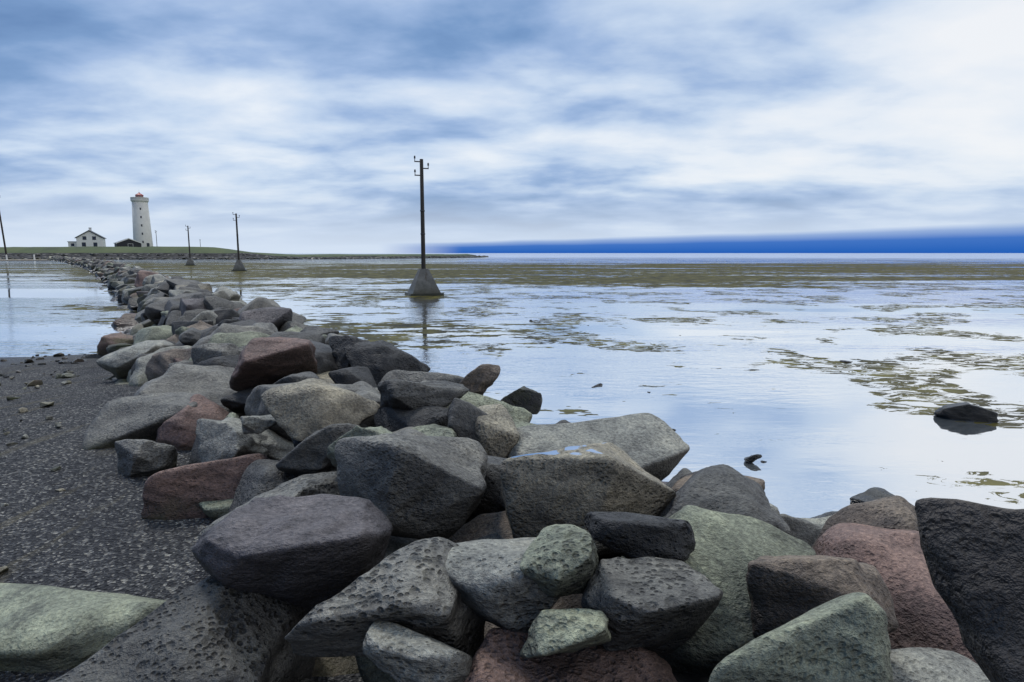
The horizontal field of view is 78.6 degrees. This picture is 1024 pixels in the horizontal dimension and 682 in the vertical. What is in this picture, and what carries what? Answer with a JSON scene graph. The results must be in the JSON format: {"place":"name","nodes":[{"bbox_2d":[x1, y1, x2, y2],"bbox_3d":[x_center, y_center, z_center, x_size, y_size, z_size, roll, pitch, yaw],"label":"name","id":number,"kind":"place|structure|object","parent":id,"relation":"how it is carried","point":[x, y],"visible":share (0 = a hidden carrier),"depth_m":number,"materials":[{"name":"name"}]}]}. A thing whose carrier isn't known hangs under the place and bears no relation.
{"place":"outdoors","nodes":[
{"label":"outdoors","id":0,"kind":"place"},
{"bbox_2d":[0,354,362,681],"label":"gravel beach","id":1,"kind":"structure","parent":0,"point":[89,529],"depth_m":3.50,"materials":[{"name":"gravel"}]},
{"bbox_2d":[97,332,133,355],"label":"rock","id":2,"kind":"object","parent":1,"relation":"on","point":[109,339],"visible":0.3,"depth_m":10.86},
{"bbox_2d":[115,439,177,476],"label":"rock","id":3,"kind":"object","parent":1,"relation":"on","point":[140,457],"visible":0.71,"depth_m":4.00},
{"bbox_2d":[196,419,267,461],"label":"rock","id":4,"kind":"object","parent":1,"relation":"on","point":[219,440],"visible":0.48,"depth_m":3.83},
{"bbox_2d":[300,678,313,681],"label":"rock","id":5,"kind":"object","parent":1,"relation":"on","point":[306,680],"visible":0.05,"depth_m":1.89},
{"bbox_2d":[50,576,315,681],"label":"rock","id":6,"kind":"object","parent":5,"relation":"on","point":[210,629],"visible":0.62,"depth_m":1.72,"materials":[{"name":"stone"}]},
{"bbox_2d":[192,494,392,612],"bbox_3d":[-0.677,0.712,1.959,0.569,0.372,0.402,1,8,10],"label":"rock","id":7,"kind":"object","parent":6,"relation":"on","point":[309,553],"visible":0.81,"depth_m":1.85,"materials":[{"name":"stone"}]},
{"bbox_2d":[0,246,475,259],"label":"island terrain","id":8,"kind":"structure","parent":0,"point":[82,252],"depth_m":196.25,"materials":[{"name":"green plant"}]},
{"bbox_2d":[75,228,105,246],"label":"keeper house","id":9,"kind":"structure","parent":8,"relation":"on","point":[89,237],"depth_m":208.65,"materials":[{"name":"white paint"}]},
{"bbox_2d":[114,238,141,246],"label":"house","id":10,"kind":"structure","parent":8,"relation":"on","point":[127,242],"depth_m":231.62,"materials":[{"name":"grey"}]},
{"bbox_2d":[130,192,152,246],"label":"lighthouse","id":11,"kind":"object","parent":8,"relation":"on","point":[142,233],"visible":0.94,"depth_m":260.16,"materials":[{"name":"concrete"}]},
{"bbox_2d":[0,253,1023,517],"bbox_3d":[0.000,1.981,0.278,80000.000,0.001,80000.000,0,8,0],"label":"water","id":12,"kind":"structure","parent":0,"point":[740,369],"depth_m":14.98,"materials":[{"name":"liquid"}]},
{"bbox_2d":[184,225,195,265],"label":"utility pole","id":13,"kind":"object","parent":12,"relation":"on","point":[190,262],"visible":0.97,"depth_m":101.73,"materials":[{"name":"concrete"}]},
{"bbox_2d":[231,212,246,270],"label":"utility pole","id":14,"kind":"object","parent":12,"relation":"on","point":[238,265],"visible":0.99,"depth_m":70.52,"materials":[{"name":"concrete"}]},
{"bbox_2d":[405,156,443,295],"bbox_3d":[-4.284,-5.302,30.055,1.600,6.940,1.600,-3,9,-20],"label":"utility pole","id":15,"kind":"object","parent":12,"relation":"on","point":[423,283],"visible":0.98,"depth_m":29.93,"materials":[{"name":"concrete"}]},
{"bbox_2d":[598,562,710,681],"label":"breakwater rock","id":16,"kind":"object","parent":12,"relation":"on","point":[684,677],"depth_m":1.80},
{"bbox_2d":[106,343,132,353],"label":"rock","id":17,"kind":"object","parent":16,"relation":"on","point":[111,348],"visible":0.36,"depth_m":10.43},
{"bbox_2d":[111,313,138,325],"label":"rock","id":18,"kind":"object","parent":16,"relation":"on","point":[126,319],"visible":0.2,"depth_m":17.49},
{"bbox_2d":[127,298,137,310],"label":"rock","id":19,"kind":"object","parent":16,"relation":"on","point":[132,304],"visible":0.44,"depth_m":21.45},
{"bbox_2d":[96,340,175,378],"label":"rock","id":20,"kind":"object","parent":16,"relation":"on","point":[118,364],"visible":0.52,"depth_m":7.79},
{"bbox_2d":[134,270,157,287],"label":"rock","id":21,"kind":"object","parent":16,"relation":"on","point":[141,276],"visible":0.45,"depth_m":26.29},
{"bbox_2d":[81,392,211,449],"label":"rock","id":22,"kind":"object","parent":16,"relation":"on","point":[146,416],"visible":0.27,"depth_m":4.68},
{"bbox_2d":[133,325,172,344],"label":"rock","id":23,"kind":"object","parent":16,"relation":"on","point":[155,333],"visible":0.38,"depth_m":9.91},
{"bbox_2d":[138,292,168,309],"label":"rock","id":24,"kind":"object","parent":16,"relation":"on","point":[157,295],"visible":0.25,"depth_m":19.39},
{"bbox_2d":[127,345,191,385],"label":"rock","id":25,"kind":"object","parent":16,"relation":"on","point":[137,377],"visible":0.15,"depth_m":7.46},
{"bbox_2d":[145,348,191,380],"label":"rock","id":26,"kind":"object","parent":16,"relation":"on","point":[157,365],"visible":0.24,"depth_m":7.03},
{"bbox_2d":[158,300,179,325],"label":"rock","id":27,"kind":"object","parent":16,"relation":"on","point":[171,305],"visible":0.23,"depth_m":11.32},
{"bbox_2d":[156,276,182,294],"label":"rock","id":28,"kind":"object","parent":16,"relation":"on","point":[165,288],"visible":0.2,"depth_m":19.13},
{"bbox_2d":[165,310,180,325],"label":"rock","id":29,"kind":"object","parent":16,"relation":"on","point":[174,315],"visible":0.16,"depth_m":10.88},
{"bbox_2d":[144,292,203,324],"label":"rock","id":30,"kind":"object","parent":16,"relation":"on","point":[153,311],"visible":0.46,"depth_m":11.78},
{"bbox_2d":[166,279,202,287],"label":"rock","id":31,"kind":"object","parent":16,"relation":"on","point":[172,283],"visible":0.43,"depth_m":19.03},
{"bbox_2d":[169,289,204,296],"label":"rock","id":32,"kind":"object","parent":16,"relation":"on","point":[172,293],"visible":0.2,"depth_m":13.72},
{"bbox_2d":[166,320,211,342],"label":"rock","id":33,"kind":"object","parent":16,"relation":"on","point":[200,325],"visible":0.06,"depth_m":9.02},
{"bbox_2d":[133,363,245,416],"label":"rock","id":34,"kind":"object","parent":16,"relation":"on","point":[212,383],"visible":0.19,"depth_m":5.33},
{"bbox_2d":[178,327,201,345],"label":"rock","id":35,"kind":"object","parent":16,"relation":"on","point":[191,336],"visible":0.45,"depth_m":8.32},
{"bbox_2d":[171,320,212,334],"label":"rock","id":36,"kind":"object","parent":16,"relation":"on","point":[175,325],"visible":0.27,"depth_m":9.44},
{"bbox_2d":[155,394,228,450],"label":"rock","id":37,"kind":"object","parent":16,"relation":"on","point":[177,430],"visible":0.38,"depth_m":4.59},
{"bbox_2d":[179,298,206,315],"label":"rock","id":38,"kind":"object","parent":16,"relation":"on","point":[188,304],"visible":0.2,"depth_m":10.87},
{"bbox_2d":[178,309,207,320],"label":"rock","id":39,"kind":"object","parent":16,"relation":"on","point":[190,315],"visible":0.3,"depth_m":9.90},
{"bbox_2d":[175,283,211,291],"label":"rock","id":40,"kind":"object","parent":16,"relation":"on","point":[207,286],"visible":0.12,"depth_m":17.23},
{"bbox_2d":[191,310,217,325],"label":"rock","id":41,"kind":"object","parent":16,"relation":"on","point":[210,315],"visible":0.32,"depth_m":9.95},
{"bbox_2d":[188,419,221,464],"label":"rock","id":42,"kind":"object","parent":16,"relation":"on","point":[195,457],"visible":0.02,"depth_m":4.23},
{"bbox_2d":[221,417,294,460],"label":"rock","id":43,"kind":"object","parent":42,"relation":"on","point":[278,447],"visible":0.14,"depth_m":4.08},
{"bbox_2d":[141,453,269,519],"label":"rock","id":44,"kind":"object","parent":16,"relation":"on","point":[180,492],"visible":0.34,"depth_m":3.38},
{"bbox_2d":[199,499,232,519],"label":"rock","id":45,"kind":"object","parent":16,"relation":"on","point":[214,510],"visible":0.15,"depth_m":3.32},
{"bbox_2d":[191,343,242,364],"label":"rock","id":46,"kind":"object","parent":16,"relation":"on","point":[203,352],"visible":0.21,"depth_m":6.09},
{"bbox_2d":[198,355,238,367],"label":"rock","id":47,"kind":"object","parent":16,"relation":"on","point":[229,361],"visible":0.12,"depth_m":5.79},
{"bbox_2d":[203,296,244,309],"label":"rock","id":48,"kind":"object","parent":16,"relation":"on","point":[212,302],"visible":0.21,"depth_m":11.09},
{"bbox_2d":[211,309,239,324],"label":"rock","id":49,"kind":"object","parent":16,"relation":"on","point":[223,314],"visible":0.38,"depth_m":10.12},
{"bbox_2d":[214,286,240,300],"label":"rock","id":50,"kind":"object","parent":16,"relation":"on","point":[234,296],"visible":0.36,"depth_m":13.99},
{"bbox_2d":[200,320,256,338],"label":"rock","id":51,"kind":"object","parent":16,"relation":"on","point":[245,323],"visible":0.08,"depth_m":8.10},
{"bbox_2d":[188,331,269,360],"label":"rock","id":52,"kind":"object","parent":16,"relation":"on","point":[240,339],"visible":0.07,"depth_m":7.07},
{"bbox_2d":[191,323,274,347],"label":"rock","id":53,"kind":"object","parent":16,"relation":"on","point":[225,328],"visible":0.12,"depth_m":7.25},
{"bbox_2d":[220,383,273,412],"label":"rock","id":54,"kind":"object","parent":16,"relation":"on","point":[235,402],"visible":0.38,"depth_m":5.09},
{"bbox_2d":[237,297,279,314],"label":"rock","id":55,"kind":"object","parent":16,"relation":"on","point":[259,302],"visible":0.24,"depth_m":10.64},
{"bbox_2d":[252,322,277,332],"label":"rock","id":56,"kind":"object","parent":16,"relation":"on","point":[271,327],"visible":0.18,"depth_m":7.75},
{"bbox_2d":[238,307,292,331],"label":"rock","id":57,"kind":"object","parent":16,"relation":"on","point":[278,317],"visible":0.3,"depth_m":8.85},
{"bbox_2d":[198,471,339,536],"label":"rock","id":58,"kind":"object","parent":16,"relation":"on","point":[314,484],"visible":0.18,"depth_m":2.71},
{"bbox_2d":[327,426,392,467],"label":"rock","id":59,"kind":"object","parent":58,"relation":"on","point":[360,431],"visible":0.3,"depth_m":2.81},
{"bbox_2d":[229,337,317,391],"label":"rock","id":60,"kind":"object","parent":16,"relation":"on","point":[265,360],"visible":0.8,"depth_m":5.14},
{"bbox_2d":[239,331,324,348],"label":"rock","id":61,"kind":"object","parent":16,"relation":"on","point":[309,336],"visible":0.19,"depth_m":6.58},
{"bbox_2d":[279,321,307,331],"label":"rock","id":62,"kind":"object","parent":16,"relation":"on","point":[287,325],"visible":0.23,"depth_m":8.89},
{"bbox_2d":[292,312,305,323],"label":"rock","id":63,"kind":"object","parent":16,"relation":"on","point":[298,318],"visible":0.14,"depth_m":11.77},
{"bbox_2d":[244,382,379,441],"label":"rock","id":64,"kind":"object","parent":16,"relation":"on","point":[254,405],"visible":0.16,"depth_m":4.33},
{"bbox_2d":[297,340,337,373],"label":"rock","id":65,"kind":"object","parent":16,"relation":"on","point":[325,359],"visible":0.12,"depth_m":5.55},
{"bbox_2d":[329,335,369,369],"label":"rock","id":66,"kind":"object","parent":65,"relation":"on","point":[338,344],"visible":0.3,"depth_m":5.64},
{"bbox_2d":[300,325,338,334],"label":"rock","id":67,"kind":"object","parent":16,"relation":"on","point":[317,329],"visible":0.25,"depth_m":7.82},
{"bbox_2d":[316,371,334,383],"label":"rock","id":68,"kind":"object","parent":16,"relation":"on","point":[324,376],"visible":0.04,"depth_m":5.34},
{"bbox_2d":[274,371,319,383],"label":"rock","id":69,"kind":"object","parent":68,"relation":"on","point":[294,378],"visible":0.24,"depth_m":4.58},
{"bbox_2d":[312,656,358,676],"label":"rock","id":70,"kind":"object","parent":16,"relation":"on","point":[330,666],"visible":0.05,"depth_m":2.18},
{"bbox_2d":[328,366,376,387],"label":"rock","id":71,"kind":"object","parent":16,"relation":"on","point":[350,375],"visible":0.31,"depth_m":4.91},
{"bbox_2d":[354,381,380,426],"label":"rock","id":72,"kind":"object","parent":16,"relation":"on","point":[365,390],"visible":0.23,"depth_m":4.40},
{"bbox_2d":[355,656,395,681],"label":"rock","id":73,"kind":"object","parent":16,"relation":"on","point":[369,670],"visible":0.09,"depth_m":1.86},
{"bbox_2d":[285,537,485,658],"bbox_3d":[-0.331,0.755,1.777,0.528,0.365,0.404,-3,10,5],"label":"rock","id":74,"kind":"object","parent":73,"relation":"on","point":[411,586],"visible":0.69,"depth_m":1.62,"materials":[{"name":"stone"}]},
{"bbox_2d":[328,427,426,471],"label":"rock","id":75,"kind":"object","parent":16,"relation":"on","point":[408,431],"visible":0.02,"depth_m":3.27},
{"bbox_2d":[229,459,298,511],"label":"rock","id":76,"kind":"object","parent":75,"relation":"on","point":[259,476],"visible":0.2,"depth_m":3.20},
{"bbox_2d":[276,423,359,475],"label":"rock","id":77,"kind":"object","parent":75,"relation":"on","point":[307,455],"visible":0.71,"depth_m":3.13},
{"bbox_2d":[344,340,429,384],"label":"rock","id":78,"kind":"object","parent":16,"relation":"on","point":[379,359],"visible":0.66,"depth_m":5.46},
{"bbox_2d":[383,536,417,558],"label":"rock","id":79,"kind":"object","parent":16,"relation":"on","point":[395,543],"visible":0.01,"depth_m":2.50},
{"bbox_2d":[334,433,487,538],"bbox_3d":[-0.388,0.565,2.561,0.638,0.433,0.514,0,7,14],"label":"rock","id":80,"kind":"object","parent":79,"relation":"on","point":[417,486],"visible":0.83,"depth_m":2.35,"materials":[{"name":"stone"}]},
{"bbox_2d":[374,406,447,431],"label":"rock","id":81,"kind":"object","parent":16,"relation":"on","point":[391,419],"visible":0.36,"depth_m":3.88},
{"bbox_2d":[377,379,468,413],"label":"rock","id":82,"kind":"object","parent":81,"relation":"on","point":[402,394],"visible":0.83,"depth_m":3.99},
{"bbox_2d":[380,370,463,383],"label":"rock","id":83,"kind":"object","parent":16,"relation":"on","point":[416,376],"visible":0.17,"depth_m":5.12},
{"bbox_2d":[411,424,456,436],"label":"rock","id":84,"kind":"object","parent":16,"relation":"on","point":[433,430],"visible":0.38,"depth_m":3.40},
{"bbox_2d":[447,398,519,457],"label":"rock","id":85,"kind":"object","parent":16,"relation":"on","point":[462,415],"visible":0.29,"depth_m":3.48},
{"bbox_2d":[466,455,506,522],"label":"rock","id":86,"kind":"object","parent":16,"relation":"on","point":[491,500],"visible":0.06,"depth_m":2.72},
{"bbox_2d":[445,391,531,422],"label":"rock","id":87,"kind":"object","parent":16,"relation":"on","point":[519,413],"visible":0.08,"depth_m":4.48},
{"bbox_2d":[459,364,500,394],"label":"rock","id":88,"kind":"object","parent":87,"relation":"on","point":[480,379],"visible":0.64,"depth_m":4.74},
{"bbox_2d":[474,404,519,457],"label":"rock","id":89,"kind":"object","parent":16,"relation":"on","point":[499,436],"visible":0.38,"depth_m":3.45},
{"bbox_2d":[447,511,582,638],"bbox_3d":[-0.085,0.929,2.132,0.838,0.500,1.104,-11,10,-16],"label":"rock","id":90,"kind":"object","parent":16,"relation":"on","point":[479,526],"visible":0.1,"depth_m":2.43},
{"bbox_2d":[500,386,541,414],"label":"rock","id":91,"kind":"object","parent":16,"relation":"on","point":[528,399],"visible":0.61,"depth_m":6.69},
{"bbox_2d":[463,627,676,681],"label":"rock","id":92,"kind":"object","parent":16,"relation":"on","point":[497,658],"visible":0.59,"depth_m":1.56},
{"bbox_2d":[362,621,472,681],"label":"rock","id":93,"kind":"object","parent":92,"relation":"on","point":[396,652],"visible":0.94,"depth_m":1.50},
{"bbox_2d":[445,537,559,632],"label":"rock","id":94,"kind":"object","parent":92,"relation":"on","point":[492,583],"visible":0.54,"depth_m":1.62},
{"bbox_2d":[520,608,610,658],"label":"rock","id":95,"kind":"object","parent":92,"relation":"on","point":[554,631],"visible":1,"depth_m":1.47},
{"bbox_2d":[581,557,722,655],"bbox_3d":[0.356,0.722,1.644,0.390,0.254,0.276,3,2,-11],"label":"rock","id":96,"kind":"object","parent":92,"relation":"on","point":[660,606],"visible":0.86,"depth_m":1.57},
{"bbox_2d":[520,524,598,597],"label":"rock","id":97,"kind":"object","parent":96,"relation":"on","point":[559,560],"visible":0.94,"depth_m":1.57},
{"bbox_2d":[499,442,675,558],"bbox_3d":[0.267,0.599,2.455,0.682,0.463,0.550,-2,8,-14],"label":"rock","id":98,"kind":"object","parent":16,"relation":"on","point":[573,485],"visible":0.73,"depth_m":2.24,"materials":[{"name":"stone"}]},
{"bbox_2d":[508,413,689,480],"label":"rock","id":99,"kind":"object","parent":16,"relation":"on","point":[655,446],"visible":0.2,"depth_m":3.49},
{"bbox_2d":[666,468,691,487],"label":"rock","id":100,"kind":"object","parent":16,"relation":"on","point":[677,476],"visible":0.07,"depth_m":3.84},
{"bbox_2d":[621,505,815,674],"bbox_3d":[0.664,0.864,2.051,0.670,0.588,0.564,15,0,-9],"label":"rock","id":101,"kind":"object","parent":16,"relation":"on","point":[727,550],"visible":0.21,"depth_m":1.92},
{"bbox_2d":[584,511,695,561],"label":"rock","id":102,"kind":"object","parent":101,"relation":"on","point":[628,535],"visible":0.86,"depth_m":1.82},
{"bbox_2d":[746,555,898,637],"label":"rock","id":103,"kind":"object","parent":101,"relation":"on","point":[783,590],"visible":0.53,"depth_m":1.72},
{"bbox_2d":[658,464,791,534],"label":"rock","id":104,"kind":"object","parent":16,"relation":"on","point":[724,488],"visible":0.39,"depth_m":2.27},
{"bbox_2d":[780,514,821,546],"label":"rock","id":105,"kind":"object","parent":16,"relation":"on","point":[806,531],"visible":0.12,"depth_m":2.98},
{"bbox_2d":[671,471,764,492],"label":"rock","id":106,"kind":"object","parent":105,"relation":"on","point":[679,483],"visible":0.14,"depth_m":3.23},
{"bbox_2d":[802,515,831,527],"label":"rock","id":107,"kind":"object","parent":16,"relation":"on","point":[820,522],"visible":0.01,"depth_m":3.16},
{"bbox_2d":[812,495,918,547],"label":"rock","id":108,"kind":"object","parent":16,"relation":"on","point":[895,512],"visible":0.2,"depth_m":2.33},
{"bbox_2d":[813,523,976,663],"bbox_3d":[1.280,0.878,2.055,0.691,0.460,0.684,6,10,35],"label":"rock","id":109,"kind":"object","parent":16,"relation":"on","point":[923,612],"visible":0.38,"depth_m":1.91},
{"bbox_2d":[890,647,989,681],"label":"rock","id":110,"kind":"object","parent":16,"relation":"on","point":[918,664],"visible":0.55,"depth_m":1.49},
{"bbox_2d":[915,497,1023,681],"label":"rock","id":111,"kind":"object","parent":16,"relation":"on","point":[973,553],"visible":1,"depth_m":1.03,"materials":[{"name":"stone"}]},
{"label":"rock","id":112,"kind":"object","parent":16,"relation":"on","visible":0},
{"bbox_2d":[0,583,166,672],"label":"rock","id":113,"kind":"object","parent":112,"relation":"on","point":[45,628],"visible":0.52,"depth_m":2.24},
{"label":"rock","id":114,"kind":"object","parent":16,"relation":"on","visible":0},
{"bbox_2d":[290,423,368,446],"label":"rock","id":115,"kind":"object","parent":114,"relation":"on","point":[296,442],"visible":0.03,"depth_m":3.63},
{"bbox_2d":[261,378,379,441],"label":"rock","id":116,"kind":"object","parent":115,"relation":"on","point":[302,410],"visible":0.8,"depth_m":3.50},
{"bbox_2d":[240,415,276,433],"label":"rock","id":117,"kind":"object","parent":116,"relation":"on","point":[256,424],"visible":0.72,"depth_m":3.66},
{"bbox_2d":[850,487,894,503],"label":"rock","id":118,"kind":"object","parent":12,"relation":"on","point":[872,493],"visible":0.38,"depth_m":5.08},
{"bbox_2d":[934,402,997,422],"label":"rock","id":119,"kind":"object","parent":12,"relation":"on","point":[966,411],"visible":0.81,"depth_m":7.55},
{"bbox_2d":[0,0,1023,252],"label":"sky","id":120,"kind":"structure","parent":0,"point":[539,126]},
{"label":"rock","id":121,"kind":"object","parent":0,"visible":0},
{"bbox_2d":[709,592,892,681],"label":"rock","id":122,"kind":"object","parent":121,"relation":"on","point":[843,638],"visible":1,"depth_m":1.36,"materials":[{"name":"stone"}]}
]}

